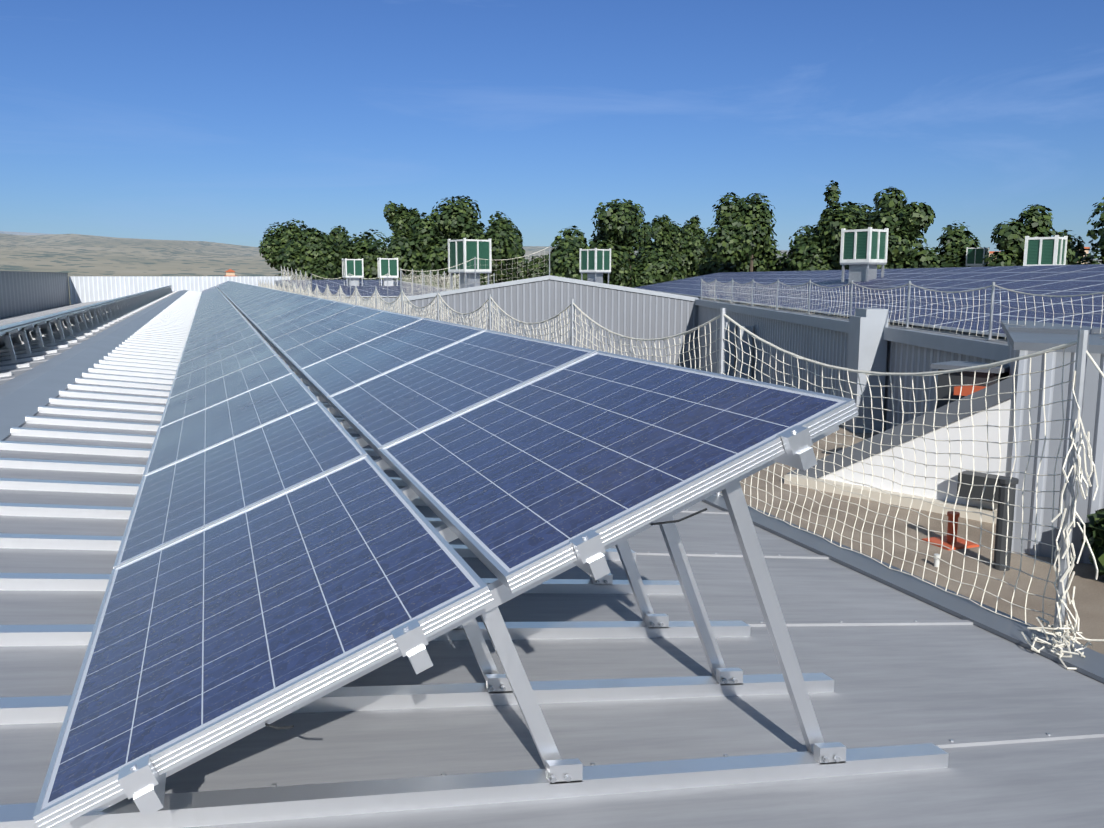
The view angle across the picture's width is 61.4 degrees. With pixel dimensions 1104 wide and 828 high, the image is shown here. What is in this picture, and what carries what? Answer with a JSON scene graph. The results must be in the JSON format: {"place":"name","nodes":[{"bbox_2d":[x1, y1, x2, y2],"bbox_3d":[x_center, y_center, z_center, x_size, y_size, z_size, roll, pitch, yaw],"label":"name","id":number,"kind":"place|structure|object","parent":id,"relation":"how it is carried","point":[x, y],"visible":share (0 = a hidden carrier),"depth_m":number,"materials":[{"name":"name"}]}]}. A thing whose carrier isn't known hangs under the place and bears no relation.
{"place":"outdoors","nodes":[
{"label":"outdoors","id":0,"kind":"place"},
{"bbox_2d":[0,271,69,318],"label":"tall wall","id":1,"kind":"structure","parent":0,"point":[23,292],"depth_m":52.82,"materials":[{"name":"grey metal"}]},
{"bbox_2d":[312,274,485,278],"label":"net rope","id":2,"kind":"object","parent":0,"point":[390,275],"visible":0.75,"depth_m":47.45,"materials":[{"name":"beige fabric"}]},
{"bbox_2d":[313,274,493,297],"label":"net","id":3,"kind":"object","parent":2,"relation":"hanging from","point":[383,287],"visible":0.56,"depth_m":47.45,"materials":[{"name":"fabric"}]},
{"bbox_2d":[401,247,547,270],"bbox_3d":[-3.020,-6.082,36.493,5.854,0.967,0.018,0,8,-1],"label":"net rope","id":4,"kind":"object","parent":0,"point":[478,258],"visible":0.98,"depth_m":36.50,"materials":[{"name":"beige fabric"}]},
{"bbox_2d":[401,252,548,292],"bbox_3d":[-3.020,-5.526,36.548,5.879,2.054,0.082,0,8,-1],"label":"net","id":5,"kind":"object","parent":4,"relation":"hanging from","point":[406,287],"visible":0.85,"depth_m":36.54,"materials":[{"name":"fabric"}]},
{"bbox_2d":[0,231,1100,303],"bbox_3d":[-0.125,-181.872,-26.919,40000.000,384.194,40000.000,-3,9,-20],"label":"hills","id":6,"kind":"structure","parent":0,"point":[79,255],"depth_m":1561.01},
{"bbox_2d":[274,280,445,312],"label":"hall","id":7,"kind":"structure","parent":6,"relation":"on","point":[388,300],"depth_m":47.66,"materials":[{"name":"grey metal"}]},
{"bbox_2d":[281,266,306,295],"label":"net posts","id":8,"kind":"object","parent":7,"relation":"on","point":[292,280],"visible":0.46,"depth_m":55.48,"materials":[{"name":"grey metal"}]},
{"bbox_2d":[281,269,311,295],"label":"net","id":9,"kind":"object","parent":8,"relation":"attached to","point":[298,282],"visible":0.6,"depth_m":55.23,"materials":[{"name":"fabric"}]},
{"bbox_2d":[280,280,448,296],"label":"solar panels","id":10,"kind":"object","parent":7,"relation":"on","point":[368,286],"depth_m":56.94,"materials":[{"name":"blue"}]},
{"bbox_2d":[400,275,698,368],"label":"hall","id":11,"kind":"structure","parent":6,"relation":"on","point":[635,312],"depth_m":36.84,"materials":[{"name":"grey metal"}]},
{"bbox_2d":[311,273,494,297],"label":"net posts","id":12,"kind":"object","parent":11,"relation":"on","point":[387,284],"visible":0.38,"depth_m":47.51,"materials":[{"name":"grey metal"}]},
{"bbox_2d":[401,269,455,295],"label":"net posts","id":13,"kind":"object","parent":11,"relation":"on","point":[430,280],"visible":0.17,"depth_m":43.32,"materials":[{"name":"grey metal"}]},
{"bbox_2d":[403,271,455,275],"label":"net rope","id":14,"kind":"object","parent":13,"relation":"attached to","point":[427,275],"visible":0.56,"depth_m":44.38,"materials":[{"name":"beige fabric"}]},
{"bbox_2d":[402,272,458,295],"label":"net","id":15,"kind":"object","parent":14,"relation":"hanging from","point":[431,284],"visible":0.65,"depth_m":45.55,"materials":[{"name":"fabric"}]},
{"bbox_2d":[400,246,549,291],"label":"net posts","id":16,"kind":"object","parent":11,"relation":"on","point":[475,270],"visible":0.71,"depth_m":36.54,"materials":[{"name":"grey metal"}]},
{"bbox_2d":[0,291,1103,827],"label":"roof","id":17,"kind":"structure","parent":6,"relation":"on","point":[996,707],"depth_m":3.09,"materials":[{"name":"grey metal"}]},
{"bbox_2d":[0,286,176,376],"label":"panel support frames","id":18,"kind":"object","parent":17,"relation":"on","point":[89,321],"visible":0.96,"depth_m":18.14,"materials":[{"name":"silver metal"}]},
{"bbox_2d":[0,285,171,330],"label":"solar panels","id":19,"kind":"object","parent":18,"relation":"on","point":[16,324],"visible":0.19,"depth_m":15.75,"materials":[{"name":"blue"}]},
{"bbox_2d":[0,290,188,440],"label":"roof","id":20,"kind":"structure","parent":17,"relation":"on","point":[27,393],"depth_m":10.01,"materials":[{"name":"grey metal"}]},
{"bbox_2d":[69,276,290,303],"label":"end parapet","id":21,"kind":"structure","parent":17,"relation":"attached to","point":[84,289],"depth_m":68.72,"materials":[{"name":"white metal"}]},
{"bbox_2d":[0,291,948,827],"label":"panel mounting frame","id":22,"kind":"object","parent":17,"relation":"on","point":[154,345],"visible":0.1,"depth_m":2.71,"materials":[{"name":"silver metal"}]},
{"bbox_2d":[33,281,858,827],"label":"solar panels","id":23,"kind":"object","parent":22,"relation":"on","point":[281,535],"visible":1,"depth_m":2.85,"materials":[{"name":"blue"}]},
{"bbox_2d":[265,508,706,729],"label":"electrical cables","id":24,"kind":"object","parent":22,"relation":"on","point":[657,523],"visible":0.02,"depth_m":2.23,"materials":[{"name":"grey"}]},
{"bbox_2d":[271,509,1050,786],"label":"fasteners","id":25,"kind":"object","parent":17,"relation":"on","point":[567,777],"visible":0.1,"depth_m":2.86,"materials":[{"name":"metal"}]},
{"bbox_2d":[702,495,1103,682],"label":"eave flashing","id":26,"kind":"object","parent":17,"relation":"on","point":[1091,664],"depth_m":4.87,"materials":[{"name":"grey metal"}]},
{"bbox_2d":[258,280,1089,644],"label":"net posts","id":27,"kind":"object","parent":26,"relation":"on","point":[1078,386],"visible":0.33,"depth_m":4.17,"materials":[{"name":"grey metal"}]},
{"bbox_2d":[258,280,1076,375],"bbox_3d":[-9.767,-5.000,36.658,0.018,0.295,70.155,-3,9,-20],"label":"net top rope","id":28,"kind":"object","parent":27,"relation":"attached to","point":[906,374],"visible":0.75,"depth_m":6.04,"materials":[{"name":"white fabric"}]},
{"bbox_2d":[258,282,1074,635],"bbox_3d":[-9.742,-4.457,36.749,0.083,1.368,70.178,-3,9,-20],"label":"safety net","id":29,"kind":"object","parent":28,"relation":"hanging from","point":[892,398],"visible":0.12,"depth_m":5.32,"materials":[{"name":"fabric"}]},
{"bbox_2d":[1021,351,1103,669],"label":"net bundle","id":30,"kind":"object","parent":17,"relation":"on","point":[1065,637],"visible":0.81,"depth_m":4.13,"materials":[{"name":"fabric"}]},
{"bbox_2d":[225,247,1089,275],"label":"distant houses","id":31,"kind":"structure","parent":6,"relation":"on","point":[229,272],"depth_m":361.41,"materials":[{"name":"paint"}]},
{"bbox_2d":[670,293,1008,431],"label":"hall","id":32,"kind":"structure","parent":6,"relation":"on","point":[815,336],"depth_m":19.91,"materials":[{"name":"grey metal"}]},
{"bbox_2d":[342,227,1067,288],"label":"evaporative coolers","id":33,"kind":"object","parent":32,"relation":"on","point":[863,253],"visible":0.75,"depth_m":37.95,"materials":[{"name":"metal"}]},
{"bbox_2d":[724,308,888,432],"bbox_3d":[5.646,-1.028,23.424,0.500,3.670,13.500,0,8,-1],"label":"support post","id":34,"kind":"object","parent":32,"relation":"attached to","point":[867,347],"visible":0.62,"depth_m":16.72,"materials":[{"name":"metal"}]},
{"bbox_2d":[701,278,994,340],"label":"net posts","id":35,"kind":"object","parent":32,"relation":"on","point":[991,310],"visible":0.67,"depth_m":15.94,"materials":[{"name":"grey metal"}]},
{"bbox_2d":[702,280,1103,296],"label":"net rope","id":36,"kind":"object","parent":35,"relation":"attached to","point":[940,291],"visible":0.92,"depth_m":14.07,"materials":[{"name":"beige fabric"}]},
{"bbox_2d":[702,281,1103,340],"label":"net","id":37,"kind":"object","parent":36,"relation":"hanging from","point":[892,300],"visible":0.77,"depth_m":16.09,"materials":[{"name":"fabric"}]},
{"bbox_2d":[635,264,1103,336],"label":"solar panels","id":38,"kind":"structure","parent":32,"relation":"on","point":[1059,280],"depth_m":20.82,"materials":[{"name":"blue"}]},
{"bbox_2d":[721,423,1103,654],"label":"ground","id":39,"kind":"structure","parent":6,"relation":"on","point":[1089,597],"depth_m":9.45,"materials":[{"name":"concrete"}]},
{"bbox_2d":[784,325,1103,523],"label":"wall","id":40,"kind":"structure","parent":39,"relation":"on","point":[980,418],"depth_m":11.26,"materials":[{"name":"grey paint"}]},
{"bbox_2d":[1001,320,1103,563],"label":"corrugated wall","id":41,"kind":"structure","parent":39,"relation":"on","point":[1022,343],"depth_m":9.24,"materials":[{"name":"grey metal"}]},
{"bbox_2d":[0,0,1103,259],"label":"sky","id":42,"kind":"structure","parent":0,"point":[218,121],"materials":[{"name":"blue"}]}
]}

